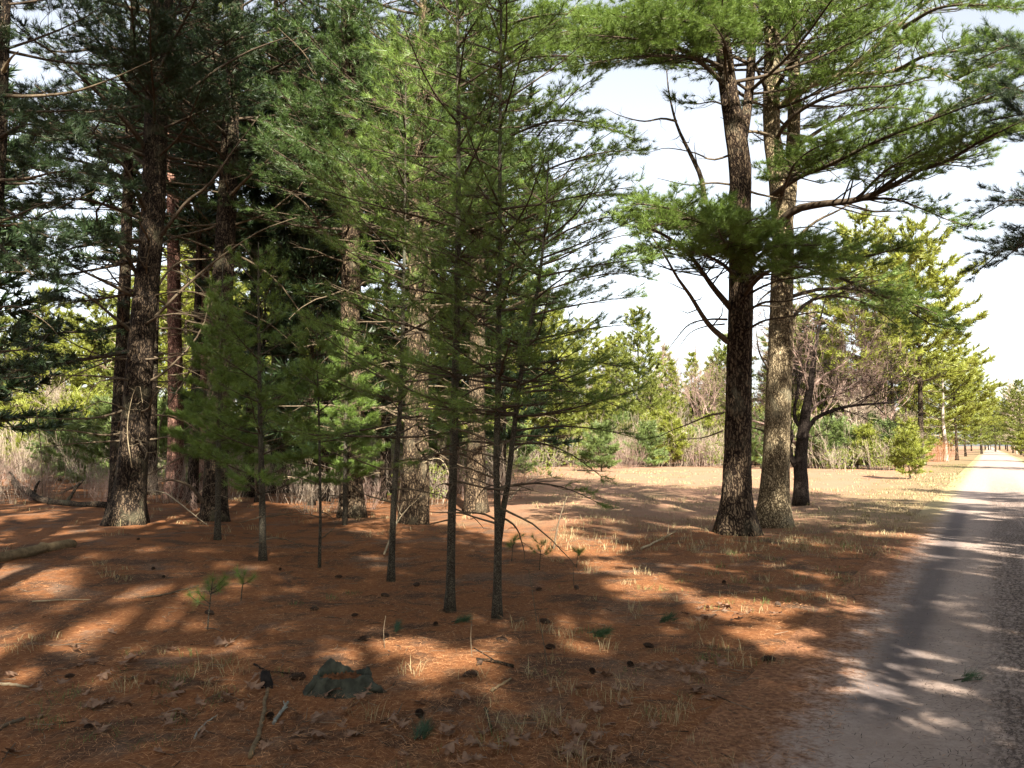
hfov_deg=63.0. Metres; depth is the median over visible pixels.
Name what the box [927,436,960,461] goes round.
shrub
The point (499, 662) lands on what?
stick
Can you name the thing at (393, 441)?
brush shrub
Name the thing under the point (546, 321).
pine tree
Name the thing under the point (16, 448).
brush shrub
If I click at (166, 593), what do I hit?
stick
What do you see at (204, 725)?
stick
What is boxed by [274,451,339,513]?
brush shrub
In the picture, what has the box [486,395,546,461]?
young pine
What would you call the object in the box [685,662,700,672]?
oak leaf
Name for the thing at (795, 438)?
young pine
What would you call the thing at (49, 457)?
shrub
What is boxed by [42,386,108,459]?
young pine
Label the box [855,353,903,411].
pine tree
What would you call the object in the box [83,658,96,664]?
oak leaf
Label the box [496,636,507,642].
pine cone
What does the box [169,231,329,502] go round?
pine tree
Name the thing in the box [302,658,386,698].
rock
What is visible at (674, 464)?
brush shrub
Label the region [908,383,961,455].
pine tree
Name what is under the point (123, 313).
pine tree
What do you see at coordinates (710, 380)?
bare tree
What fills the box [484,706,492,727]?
stick
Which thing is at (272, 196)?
pine tree
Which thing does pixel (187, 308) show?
pine tree
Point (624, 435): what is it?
young pine
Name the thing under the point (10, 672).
oak leaf
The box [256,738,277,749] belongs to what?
oak leaf
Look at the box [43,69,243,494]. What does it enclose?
pine tree
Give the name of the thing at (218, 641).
oak leaf
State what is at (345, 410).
pine tree
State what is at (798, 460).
cherry tree
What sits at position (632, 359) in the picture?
bare tree
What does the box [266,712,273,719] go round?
pine cone
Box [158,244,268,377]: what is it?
pine tree
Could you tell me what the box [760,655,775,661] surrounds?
pine cone
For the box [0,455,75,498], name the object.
brush shrub
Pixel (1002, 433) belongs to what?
pine tree
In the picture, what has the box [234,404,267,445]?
young pine
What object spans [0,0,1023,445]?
sky
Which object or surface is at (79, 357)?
pine tree
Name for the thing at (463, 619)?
pine sprig
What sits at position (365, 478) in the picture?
brush shrub
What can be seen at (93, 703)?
oak leaf
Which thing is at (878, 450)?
brush shrub
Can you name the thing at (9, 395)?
pine tree
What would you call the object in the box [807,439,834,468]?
brush shrub
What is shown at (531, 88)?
pine tree
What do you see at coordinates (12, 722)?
stick
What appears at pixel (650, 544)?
stick
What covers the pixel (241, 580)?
pine seedling
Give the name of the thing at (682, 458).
brush shrub
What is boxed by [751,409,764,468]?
young pine
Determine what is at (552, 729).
oak leaf
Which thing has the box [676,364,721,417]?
bare tree
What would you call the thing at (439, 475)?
brush shrub
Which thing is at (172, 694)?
oak leaf
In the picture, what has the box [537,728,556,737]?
oak leaf
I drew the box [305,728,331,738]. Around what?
oak leaf
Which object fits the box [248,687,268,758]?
stick
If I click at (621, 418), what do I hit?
young pine
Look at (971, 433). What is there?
pine tree
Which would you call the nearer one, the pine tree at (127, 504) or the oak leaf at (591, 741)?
the oak leaf at (591, 741)
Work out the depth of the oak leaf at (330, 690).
5.04 m
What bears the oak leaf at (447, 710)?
on the ground at (32, 522)
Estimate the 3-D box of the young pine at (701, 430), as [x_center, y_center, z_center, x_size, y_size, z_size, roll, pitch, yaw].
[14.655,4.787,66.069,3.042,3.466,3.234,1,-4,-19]
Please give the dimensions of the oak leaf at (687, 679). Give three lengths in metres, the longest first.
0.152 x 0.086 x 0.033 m
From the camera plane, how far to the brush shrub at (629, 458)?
68.22 m
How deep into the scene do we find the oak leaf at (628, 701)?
5.00 m
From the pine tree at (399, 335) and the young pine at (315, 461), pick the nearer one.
the young pine at (315, 461)
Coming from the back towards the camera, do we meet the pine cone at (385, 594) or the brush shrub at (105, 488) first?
the brush shrub at (105, 488)
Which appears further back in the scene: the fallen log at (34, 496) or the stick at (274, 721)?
the fallen log at (34, 496)
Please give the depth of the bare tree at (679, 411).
87.19 m
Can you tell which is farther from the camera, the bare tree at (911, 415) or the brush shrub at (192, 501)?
the bare tree at (911, 415)
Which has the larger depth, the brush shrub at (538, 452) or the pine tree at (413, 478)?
the brush shrub at (538, 452)
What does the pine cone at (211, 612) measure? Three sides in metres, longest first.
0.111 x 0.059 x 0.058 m
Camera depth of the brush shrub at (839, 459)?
49.61 m
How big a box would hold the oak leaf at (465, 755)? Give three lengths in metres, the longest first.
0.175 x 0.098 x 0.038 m
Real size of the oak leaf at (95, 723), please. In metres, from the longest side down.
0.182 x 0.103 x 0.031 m
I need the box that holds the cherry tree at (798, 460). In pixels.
[691,276,946,505]
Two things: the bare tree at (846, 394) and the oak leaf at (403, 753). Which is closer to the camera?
the oak leaf at (403, 753)
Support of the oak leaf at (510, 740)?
on the ground at (32, 522)
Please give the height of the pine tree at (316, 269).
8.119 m
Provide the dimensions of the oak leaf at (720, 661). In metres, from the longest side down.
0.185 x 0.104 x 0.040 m
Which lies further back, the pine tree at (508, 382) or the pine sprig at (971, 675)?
the pine tree at (508, 382)
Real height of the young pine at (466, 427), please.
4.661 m
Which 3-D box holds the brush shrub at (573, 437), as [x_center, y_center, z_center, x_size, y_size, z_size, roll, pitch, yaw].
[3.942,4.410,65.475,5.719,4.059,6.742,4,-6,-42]
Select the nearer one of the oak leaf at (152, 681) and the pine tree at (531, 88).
the oak leaf at (152, 681)
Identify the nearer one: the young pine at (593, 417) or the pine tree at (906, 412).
the young pine at (593, 417)
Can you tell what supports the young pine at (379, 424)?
on the ground at (32, 522)
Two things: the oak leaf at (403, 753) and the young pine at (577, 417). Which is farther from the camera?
the young pine at (577, 417)
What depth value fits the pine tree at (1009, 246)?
11.19 m
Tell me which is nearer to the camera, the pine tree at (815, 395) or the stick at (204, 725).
the stick at (204, 725)
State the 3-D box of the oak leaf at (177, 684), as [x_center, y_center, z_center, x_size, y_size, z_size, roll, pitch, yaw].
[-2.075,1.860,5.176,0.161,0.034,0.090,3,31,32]
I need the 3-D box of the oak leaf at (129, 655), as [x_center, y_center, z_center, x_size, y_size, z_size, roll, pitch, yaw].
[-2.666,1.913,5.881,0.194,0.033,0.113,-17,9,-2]
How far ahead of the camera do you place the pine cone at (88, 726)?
4.49 m
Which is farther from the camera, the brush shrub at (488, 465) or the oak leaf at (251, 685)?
the brush shrub at (488, 465)
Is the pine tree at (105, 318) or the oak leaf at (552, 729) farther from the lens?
the pine tree at (105, 318)
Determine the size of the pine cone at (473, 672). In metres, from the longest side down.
0.110 x 0.058 x 0.058 m
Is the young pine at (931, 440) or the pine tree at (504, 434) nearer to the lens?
the pine tree at (504, 434)
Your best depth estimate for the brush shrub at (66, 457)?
32.82 m
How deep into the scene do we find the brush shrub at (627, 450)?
67.15 m
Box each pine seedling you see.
[182,568,232,629]
[230,563,257,600]
[505,530,525,561]
[526,531,553,569]
[570,544,585,566]
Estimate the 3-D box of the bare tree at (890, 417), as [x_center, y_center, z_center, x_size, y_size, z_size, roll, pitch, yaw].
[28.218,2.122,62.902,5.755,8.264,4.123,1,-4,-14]
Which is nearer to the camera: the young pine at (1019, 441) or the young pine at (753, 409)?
the young pine at (753, 409)
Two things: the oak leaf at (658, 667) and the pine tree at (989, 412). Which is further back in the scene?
the pine tree at (989, 412)
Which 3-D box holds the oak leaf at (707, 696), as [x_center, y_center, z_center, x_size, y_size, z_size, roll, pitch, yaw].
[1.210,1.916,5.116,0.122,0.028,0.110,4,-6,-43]
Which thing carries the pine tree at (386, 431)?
on the ground at (32, 522)
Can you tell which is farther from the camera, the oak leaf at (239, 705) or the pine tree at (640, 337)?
the pine tree at (640, 337)
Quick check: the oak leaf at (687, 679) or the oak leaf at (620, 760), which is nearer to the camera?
the oak leaf at (620, 760)
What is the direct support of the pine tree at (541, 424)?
on the ground at (32, 522)
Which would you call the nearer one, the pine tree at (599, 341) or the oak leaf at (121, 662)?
the oak leaf at (121, 662)
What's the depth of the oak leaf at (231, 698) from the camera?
4.97 m
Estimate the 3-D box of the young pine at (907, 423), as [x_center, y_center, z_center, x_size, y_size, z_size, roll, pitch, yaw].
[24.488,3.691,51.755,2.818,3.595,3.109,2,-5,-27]
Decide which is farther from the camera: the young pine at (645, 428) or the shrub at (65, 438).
the young pine at (645, 428)
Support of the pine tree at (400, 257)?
on the ground at (32, 522)
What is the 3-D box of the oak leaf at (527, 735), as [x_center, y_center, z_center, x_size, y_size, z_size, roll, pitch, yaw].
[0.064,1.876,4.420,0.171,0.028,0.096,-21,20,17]
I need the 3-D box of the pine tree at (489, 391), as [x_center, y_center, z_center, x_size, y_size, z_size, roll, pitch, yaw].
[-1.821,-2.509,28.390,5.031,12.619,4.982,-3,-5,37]
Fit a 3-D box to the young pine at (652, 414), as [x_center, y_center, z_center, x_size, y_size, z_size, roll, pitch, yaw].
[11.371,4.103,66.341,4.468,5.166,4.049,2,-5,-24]
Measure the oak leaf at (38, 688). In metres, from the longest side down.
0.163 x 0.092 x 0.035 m
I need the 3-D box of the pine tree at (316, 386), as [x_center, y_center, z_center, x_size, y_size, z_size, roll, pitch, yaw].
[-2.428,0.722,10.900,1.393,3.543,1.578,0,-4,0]
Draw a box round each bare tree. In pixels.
[10,368,87,469]
[596,344,666,401]
[626,332,686,387]
[631,374,682,406]
[632,362,681,395]
[658,353,688,407]
[663,339,708,410]
[666,369,716,425]
[666,400,691,453]
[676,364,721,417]
[678,368,709,415]
[689,353,725,461]
[690,367,725,425]
[691,358,725,453]
[793,366,848,465]
[806,354,881,425]
[825,331,913,413]
[831,371,893,466]
[861,388,905,421]
[867,361,919,465]
[871,384,928,439]
[997,408,1023,453]
[998,367,1023,427]
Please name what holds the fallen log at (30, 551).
on the ground at (32, 522)
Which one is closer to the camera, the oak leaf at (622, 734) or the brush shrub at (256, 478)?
the oak leaf at (622, 734)
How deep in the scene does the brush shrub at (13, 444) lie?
39.10 m
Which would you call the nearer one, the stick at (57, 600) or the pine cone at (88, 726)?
the pine cone at (88, 726)
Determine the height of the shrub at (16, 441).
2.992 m
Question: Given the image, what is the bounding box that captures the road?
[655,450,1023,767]
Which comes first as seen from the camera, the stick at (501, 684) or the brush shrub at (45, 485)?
the stick at (501, 684)
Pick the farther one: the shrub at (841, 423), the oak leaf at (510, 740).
the shrub at (841, 423)
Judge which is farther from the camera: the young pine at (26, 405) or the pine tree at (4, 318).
the pine tree at (4, 318)
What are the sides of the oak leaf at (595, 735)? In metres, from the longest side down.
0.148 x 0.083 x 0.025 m
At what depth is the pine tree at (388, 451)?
25.82 m
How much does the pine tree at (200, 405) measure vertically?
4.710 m
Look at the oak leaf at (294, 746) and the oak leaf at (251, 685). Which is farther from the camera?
the oak leaf at (251, 685)
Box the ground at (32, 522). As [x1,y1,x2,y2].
[0,446,1023,767]
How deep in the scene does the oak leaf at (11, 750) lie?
4.17 m
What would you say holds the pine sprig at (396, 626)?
on the ground at (32, 522)
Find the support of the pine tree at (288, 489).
on the ground at (32, 522)
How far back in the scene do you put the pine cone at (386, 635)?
6.76 m
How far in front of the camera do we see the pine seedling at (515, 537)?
11.34 m
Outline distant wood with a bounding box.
[6,366,1003,450]
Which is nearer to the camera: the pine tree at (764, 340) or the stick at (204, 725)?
the stick at (204, 725)
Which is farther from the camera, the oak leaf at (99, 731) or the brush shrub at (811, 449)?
the brush shrub at (811, 449)
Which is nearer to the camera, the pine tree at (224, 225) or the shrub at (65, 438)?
the pine tree at (224, 225)
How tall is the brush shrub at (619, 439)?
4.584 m
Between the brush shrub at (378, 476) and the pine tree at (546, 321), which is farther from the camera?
the pine tree at (546, 321)
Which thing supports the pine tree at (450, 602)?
on the ground at (32, 522)
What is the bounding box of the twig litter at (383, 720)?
[0,523,900,767]
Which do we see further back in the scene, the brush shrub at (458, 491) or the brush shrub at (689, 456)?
the brush shrub at (689, 456)
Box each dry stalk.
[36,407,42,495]
[538,616,547,665]
[553,496,567,548]
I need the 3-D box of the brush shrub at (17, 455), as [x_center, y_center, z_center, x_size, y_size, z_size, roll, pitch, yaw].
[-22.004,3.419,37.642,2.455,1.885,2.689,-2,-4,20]
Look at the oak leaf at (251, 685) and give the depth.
5.14 m
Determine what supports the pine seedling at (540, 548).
on the ground at (32, 522)
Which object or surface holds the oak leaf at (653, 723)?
on the ground at (32, 522)
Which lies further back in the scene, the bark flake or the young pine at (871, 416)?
the young pine at (871, 416)
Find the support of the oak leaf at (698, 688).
on the ground at (32, 522)
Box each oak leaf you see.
[0,747,22,753]
[4,670,18,675]
[30,681,42,694]
[53,677,70,683]
[68,644,82,647]
[79,698,97,709]
[79,717,90,724]
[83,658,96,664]
[83,696,116,707]
[84,717,100,726]
[92,722,116,734]
[97,667,113,680]
[104,628,116,633]
[117,656,135,666]
[120,700,136,706]
[123,652,145,659]
[123,657,140,666]
[140,677,159,686]
[148,747,166,754]
[151,692,169,699]
[158,710,181,720]
[160,718,179,726]
[164,646,177,652]
[166,686,191,697]
[169,677,184,689]
[169,707,189,714]
[194,695,206,709]
[197,726,212,737]
[209,636,234,644]
[216,695,236,700]
[233,701,247,710]
[243,678,264,689]
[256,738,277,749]
[275,712,304,726]
[287,743,297,748]
[290,730,307,736]
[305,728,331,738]
[307,710,330,719]
[321,687,341,696]
[337,716,346,727]
[339,701,358,713]
[344,730,364,736]
[353,682,371,699]
[387,709,397,723]
[394,717,409,727]
[397,749,411,756]
[413,697,428,703]
[433,719,464,735]
[438,707,462,715]
[440,726,458,735]
[442,734,464,755]
[450,689,476,699]
[452,751,478,764]
[458,735,487,747]
[469,753,487,759]
[474,725,503,734]
[485,741,503,748]
[502,726,521,749]
[516,714,532,718]
[519,732,536,740]
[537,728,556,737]
[545,727,565,739]
[546,686,556,692]
[555,709,563,717]
[561,741,577,752]
[561,749,573,758]
[562,717,589,735]
[570,736,584,746]
[572,682,595,691]
[573,745,586,756]
[575,755,609,762]
[583,699,606,716]
[585,738,597,748]
[586,729,610,741]
[592,670,613,675]
[600,722,618,726]
[602,743,625,753]
[608,683,623,690]
[613,733,635,739]
[613,750,637,764]
[615,699,626,704]
[619,696,632,706]
[645,659,655,669]
[646,719,660,728]
[655,664,667,669]
[676,664,685,673]
[681,675,695,683]
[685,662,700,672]
[690,664,705,675]
[691,684,704,690]
[691,688,707,692]
[695,659,708,666]
[697,695,722,699]
[715,654,729,669]
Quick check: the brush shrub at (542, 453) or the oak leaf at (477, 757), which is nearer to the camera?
the oak leaf at (477, 757)
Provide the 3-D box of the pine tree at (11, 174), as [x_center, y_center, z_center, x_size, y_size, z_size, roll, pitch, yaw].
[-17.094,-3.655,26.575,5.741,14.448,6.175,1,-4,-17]
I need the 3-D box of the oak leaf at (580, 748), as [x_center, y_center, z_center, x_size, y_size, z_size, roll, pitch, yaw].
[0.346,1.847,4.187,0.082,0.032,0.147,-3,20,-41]
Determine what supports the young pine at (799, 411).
on the ground at (32, 522)
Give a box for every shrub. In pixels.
[0,418,49,479]
[0,427,35,478]
[0,428,60,480]
[0,440,39,479]
[0,449,31,484]
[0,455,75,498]
[0,458,45,503]
[17,456,77,500]
[49,429,108,484]
[58,456,108,497]
[80,466,152,501]
[147,445,203,503]
[147,469,159,496]
[181,475,245,511]
[199,452,256,498]
[228,446,269,487]
[228,453,274,493]
[234,445,270,472]
[256,462,324,503]
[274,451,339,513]
[331,434,392,484]
[363,449,401,484]
[363,450,402,496]
[363,478,386,509]
[364,441,402,482]
[367,428,463,485]
[376,433,403,458]
[387,456,463,505]
[429,432,492,486]
[430,458,465,499]
[440,443,532,502]
[449,445,518,486]
[466,446,530,478]
[486,455,517,481]
[487,460,532,499]
[518,437,569,477]
[531,440,563,463]
[541,423,584,465]
[557,431,622,470]
[577,411,650,465]
[603,436,649,468]
[614,435,634,464]
[619,437,647,464]
[625,412,712,466]
[626,413,717,466]
[664,433,701,466]
[666,412,723,466]
[677,432,705,465]
[687,436,723,466]
[692,422,724,464]
[692,433,723,465]
[695,427,723,465]
[758,415,824,467]
[792,416,864,468]
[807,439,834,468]
[812,444,864,471]
[850,433,908,470]
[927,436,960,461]
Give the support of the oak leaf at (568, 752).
on the ground at (32, 522)
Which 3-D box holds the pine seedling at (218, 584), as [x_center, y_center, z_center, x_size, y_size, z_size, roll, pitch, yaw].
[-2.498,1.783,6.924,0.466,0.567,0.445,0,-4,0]
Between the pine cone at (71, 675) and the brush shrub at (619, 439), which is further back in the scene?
the brush shrub at (619, 439)
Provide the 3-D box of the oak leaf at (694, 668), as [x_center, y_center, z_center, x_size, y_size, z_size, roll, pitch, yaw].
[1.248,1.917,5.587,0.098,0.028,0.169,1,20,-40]
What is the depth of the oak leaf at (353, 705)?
4.73 m
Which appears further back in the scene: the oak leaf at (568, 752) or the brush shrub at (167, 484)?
the brush shrub at (167, 484)
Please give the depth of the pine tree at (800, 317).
79.29 m
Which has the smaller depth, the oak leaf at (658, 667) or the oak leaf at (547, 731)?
the oak leaf at (547, 731)
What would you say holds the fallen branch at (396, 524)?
on the ground at (32, 522)
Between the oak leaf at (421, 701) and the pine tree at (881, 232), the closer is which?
the oak leaf at (421, 701)
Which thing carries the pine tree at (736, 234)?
on the ground at (32, 522)
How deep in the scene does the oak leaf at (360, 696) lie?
4.92 m
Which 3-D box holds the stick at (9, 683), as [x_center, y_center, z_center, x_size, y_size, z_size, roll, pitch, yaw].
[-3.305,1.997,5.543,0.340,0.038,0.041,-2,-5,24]
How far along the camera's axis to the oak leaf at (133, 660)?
5.68 m
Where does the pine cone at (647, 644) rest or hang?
on the ground at (32, 522)
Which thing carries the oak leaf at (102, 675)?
on the ground at (32, 522)
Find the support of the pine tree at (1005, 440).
on the ground at (32, 522)
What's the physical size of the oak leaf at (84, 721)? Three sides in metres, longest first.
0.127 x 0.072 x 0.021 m
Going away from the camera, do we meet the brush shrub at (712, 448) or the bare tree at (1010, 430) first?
the brush shrub at (712, 448)
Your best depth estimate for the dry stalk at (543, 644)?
5.88 m
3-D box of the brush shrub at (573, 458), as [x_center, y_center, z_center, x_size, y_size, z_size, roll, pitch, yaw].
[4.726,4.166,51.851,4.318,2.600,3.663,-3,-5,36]
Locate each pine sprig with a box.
[391,617,404,631]
[404,713,437,740]
[451,611,474,623]
[587,624,614,637]
[659,608,679,622]
[953,663,988,681]
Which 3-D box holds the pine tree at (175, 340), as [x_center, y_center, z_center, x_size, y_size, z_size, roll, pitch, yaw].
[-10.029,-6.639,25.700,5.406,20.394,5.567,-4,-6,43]
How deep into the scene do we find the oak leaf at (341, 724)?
4.53 m
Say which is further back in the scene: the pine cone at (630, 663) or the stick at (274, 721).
the pine cone at (630, 663)
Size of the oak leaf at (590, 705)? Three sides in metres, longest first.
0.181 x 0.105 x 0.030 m
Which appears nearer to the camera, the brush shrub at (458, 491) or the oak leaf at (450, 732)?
the oak leaf at (450, 732)
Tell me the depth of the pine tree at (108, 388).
54.31 m
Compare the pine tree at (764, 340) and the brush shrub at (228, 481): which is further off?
the pine tree at (764, 340)
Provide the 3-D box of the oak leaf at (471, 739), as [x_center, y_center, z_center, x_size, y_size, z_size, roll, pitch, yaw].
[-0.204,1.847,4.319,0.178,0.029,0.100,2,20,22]
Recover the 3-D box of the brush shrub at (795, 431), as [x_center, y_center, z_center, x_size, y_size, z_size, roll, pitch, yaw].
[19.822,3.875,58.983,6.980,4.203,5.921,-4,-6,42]
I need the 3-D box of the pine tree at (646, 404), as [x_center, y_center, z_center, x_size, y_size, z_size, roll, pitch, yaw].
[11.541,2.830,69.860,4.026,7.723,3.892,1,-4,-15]
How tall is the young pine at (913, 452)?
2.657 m
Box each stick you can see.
[0,682,29,687]
[0,716,25,729]
[32,599,90,601]
[141,585,198,598]
[194,714,217,738]
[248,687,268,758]
[253,663,303,673]
[272,700,288,724]
[474,647,513,667]
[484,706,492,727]
[490,677,511,691]
[640,524,683,548]
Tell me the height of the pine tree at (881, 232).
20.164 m
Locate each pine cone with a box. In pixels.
[65,673,74,677]
[84,723,92,730]
[205,609,214,614]
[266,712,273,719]
[289,672,305,679]
[358,635,369,641]
[381,593,389,596]
[381,633,389,639]
[415,708,423,717]
[462,669,478,677]
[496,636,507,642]
[539,618,550,623]
[545,644,554,648]
[589,667,595,673]
[627,661,633,667]
[643,642,653,647]
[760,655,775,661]
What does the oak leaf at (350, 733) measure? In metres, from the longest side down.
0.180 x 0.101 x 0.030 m
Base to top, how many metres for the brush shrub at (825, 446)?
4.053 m
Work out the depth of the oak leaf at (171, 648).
6.04 m
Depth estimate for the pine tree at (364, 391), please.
9.96 m
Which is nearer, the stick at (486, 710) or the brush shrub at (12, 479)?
the stick at (486, 710)
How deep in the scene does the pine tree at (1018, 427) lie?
132.00 m
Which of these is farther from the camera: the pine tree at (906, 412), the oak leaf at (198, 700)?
the pine tree at (906, 412)
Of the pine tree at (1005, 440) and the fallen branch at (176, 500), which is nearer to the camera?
the fallen branch at (176, 500)
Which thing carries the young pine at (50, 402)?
on the ground at (32, 522)
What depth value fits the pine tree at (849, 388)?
78.76 m
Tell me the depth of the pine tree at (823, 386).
67.58 m
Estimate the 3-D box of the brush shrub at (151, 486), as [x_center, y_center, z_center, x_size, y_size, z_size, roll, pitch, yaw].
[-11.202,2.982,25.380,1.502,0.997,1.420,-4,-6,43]
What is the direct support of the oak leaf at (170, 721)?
on the ground at (32, 522)
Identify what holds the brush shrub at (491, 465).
on the ground at (32, 522)
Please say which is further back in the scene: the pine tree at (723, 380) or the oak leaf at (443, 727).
the pine tree at (723, 380)
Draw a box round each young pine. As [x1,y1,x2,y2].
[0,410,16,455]
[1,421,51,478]
[5,397,56,464]
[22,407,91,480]
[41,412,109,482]
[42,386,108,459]
[43,390,81,422]
[63,391,112,483]
[157,389,203,483]
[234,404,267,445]
[302,406,340,483]
[362,413,402,451]
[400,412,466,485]
[461,419,492,456]
[485,416,540,477]
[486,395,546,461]
[530,421,572,461]
[557,405,596,464]
[566,409,602,458]
[574,419,623,470]
[599,411,635,458]
[613,419,635,458]
[622,419,668,466]
[631,405,670,465]
[643,408,695,466]
[678,425,702,463]
[680,424,711,464]
[692,411,723,462]
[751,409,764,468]
[752,400,764,465]
[791,397,818,434]
[792,424,815,458]
[796,417,835,467]
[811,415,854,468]
[837,423,872,468]
[846,419,886,468]
[852,410,883,458]
[872,417,901,467]
[879,427,933,477]
[880,417,934,466]
[912,420,940,459]
[1011,431,1023,456]
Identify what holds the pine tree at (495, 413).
on the ground at (32, 522)
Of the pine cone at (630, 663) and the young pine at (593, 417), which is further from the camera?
the young pine at (593, 417)
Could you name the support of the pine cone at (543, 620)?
on the ground at (32, 522)
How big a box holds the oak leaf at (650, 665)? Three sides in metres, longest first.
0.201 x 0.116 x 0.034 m
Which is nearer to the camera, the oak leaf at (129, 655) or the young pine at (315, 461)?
the oak leaf at (129, 655)
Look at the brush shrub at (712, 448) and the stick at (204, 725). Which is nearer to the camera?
the stick at (204, 725)
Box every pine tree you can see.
[0,0,161,352]
[0,0,327,526]
[0,172,84,468]
[0,283,82,433]
[0,315,45,412]
[0,337,15,422]
[1,61,71,406]
[6,317,59,401]
[24,0,249,513]
[34,314,110,398]
[36,301,94,407]
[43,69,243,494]
[49,287,116,407]
[85,271,190,406]
[88,0,255,498]
[93,30,316,502]
[97,0,394,521]
[115,243,247,389]
[140,4,257,490]
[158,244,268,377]
[158,263,281,539]
[165,38,341,496]
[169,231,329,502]
[177,0,518,517]
[184,237,329,560]
[194,0,338,493]
[203,25,331,489]
[208,4,401,501]
[234,206,405,505]
[243,205,397,451]
[246,28,519,581]
[254,0,560,524]
[256,278,316,368]
[268,305,379,567]
[285,79,449,387]
[287,212,467,500]
[291,317,390,525]
[299,19,469,494]
[302,0,572,612]
[335,89,488,359]
[356,0,663,618]
[359,0,661,513]
[359,28,546,498]
[375,283,465,393]
[380,179,521,489]
[431,133,577,479]
[435,249,583,493]
[436,284,492,395]
[485,274,579,467]
[486,309,532,421]
[508,305,561,440]
[529,308,599,466]
[537,0,929,536]
[557,315,621,460]
[594,334,648,458]
[603,304,677,461]
[617,0,1023,527]
[625,372,670,441]
[655,344,690,422]
[660,360,693,458]
[674,352,716,426]
[695,355,723,432]
[699,332,756,434]
[703,356,726,415]
[752,304,807,406]
[752,369,766,415]
[766,313,831,397]
[792,323,846,416]
[793,203,936,465]
[793,317,858,422]
[816,346,852,418]
[826,331,861,417]
[841,287,942,421]
[851,214,997,464]
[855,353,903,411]
[860,380,897,420]
[886,345,929,416]
[896,351,1007,460]
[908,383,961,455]
[923,331,992,459]
[945,374,991,456]
[954,15,1023,284]
[958,369,1004,453]
[959,413,983,450]
[971,409,990,449]
[981,396,1006,451]
[991,384,1023,452]
[996,403,1013,450]
[997,379,1023,454]
[1001,409,1023,444]
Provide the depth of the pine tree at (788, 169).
15.13 m
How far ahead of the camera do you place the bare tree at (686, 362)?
104.75 m
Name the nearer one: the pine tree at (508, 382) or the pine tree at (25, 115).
the pine tree at (25, 115)
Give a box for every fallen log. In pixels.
[0,539,76,561]
[9,472,106,507]
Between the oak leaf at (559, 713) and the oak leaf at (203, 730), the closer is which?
the oak leaf at (203, 730)
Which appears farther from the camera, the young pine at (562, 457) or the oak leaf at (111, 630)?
the young pine at (562, 457)
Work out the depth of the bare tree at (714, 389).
72.11 m
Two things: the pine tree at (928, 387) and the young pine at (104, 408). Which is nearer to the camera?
the young pine at (104, 408)
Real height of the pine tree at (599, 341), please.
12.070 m
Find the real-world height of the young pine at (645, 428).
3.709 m
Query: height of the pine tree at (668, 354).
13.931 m
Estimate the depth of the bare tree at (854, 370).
70.15 m
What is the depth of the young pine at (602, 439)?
49.55 m
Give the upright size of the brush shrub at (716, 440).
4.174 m
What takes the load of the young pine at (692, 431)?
on the ground at (32, 522)
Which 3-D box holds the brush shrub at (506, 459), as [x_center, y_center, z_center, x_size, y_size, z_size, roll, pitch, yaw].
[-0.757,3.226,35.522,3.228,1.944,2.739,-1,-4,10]
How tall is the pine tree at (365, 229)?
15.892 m
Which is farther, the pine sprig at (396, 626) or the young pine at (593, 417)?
the young pine at (593, 417)
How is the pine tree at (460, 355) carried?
on the ground at (32, 522)
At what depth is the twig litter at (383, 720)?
5.84 m
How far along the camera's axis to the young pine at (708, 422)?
66.99 m
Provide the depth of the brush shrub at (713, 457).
61.65 m
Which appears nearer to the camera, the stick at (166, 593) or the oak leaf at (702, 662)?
the oak leaf at (702, 662)
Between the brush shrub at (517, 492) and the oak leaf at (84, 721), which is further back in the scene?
the brush shrub at (517, 492)
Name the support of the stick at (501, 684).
on the ground at (32, 522)
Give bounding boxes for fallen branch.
[59,474,159,494]
[147,481,207,525]
[383,500,416,554]
[509,467,543,499]
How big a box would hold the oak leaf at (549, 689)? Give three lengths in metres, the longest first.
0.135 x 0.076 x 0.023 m
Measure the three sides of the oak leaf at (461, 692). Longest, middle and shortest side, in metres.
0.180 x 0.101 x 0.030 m
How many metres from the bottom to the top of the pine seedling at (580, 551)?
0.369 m
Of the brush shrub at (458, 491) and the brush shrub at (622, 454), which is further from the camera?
the brush shrub at (622, 454)
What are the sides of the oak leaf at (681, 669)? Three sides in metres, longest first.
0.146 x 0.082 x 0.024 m
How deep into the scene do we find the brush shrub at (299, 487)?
22.92 m
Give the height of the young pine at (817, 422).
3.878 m
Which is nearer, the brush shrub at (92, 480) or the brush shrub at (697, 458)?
the brush shrub at (92, 480)
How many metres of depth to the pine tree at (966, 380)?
80.85 m
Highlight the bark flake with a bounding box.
[260,670,272,687]
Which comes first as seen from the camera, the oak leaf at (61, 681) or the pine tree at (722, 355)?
the oak leaf at (61, 681)
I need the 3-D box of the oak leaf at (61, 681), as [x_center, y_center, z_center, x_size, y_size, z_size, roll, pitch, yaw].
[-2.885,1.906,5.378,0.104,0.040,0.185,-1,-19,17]

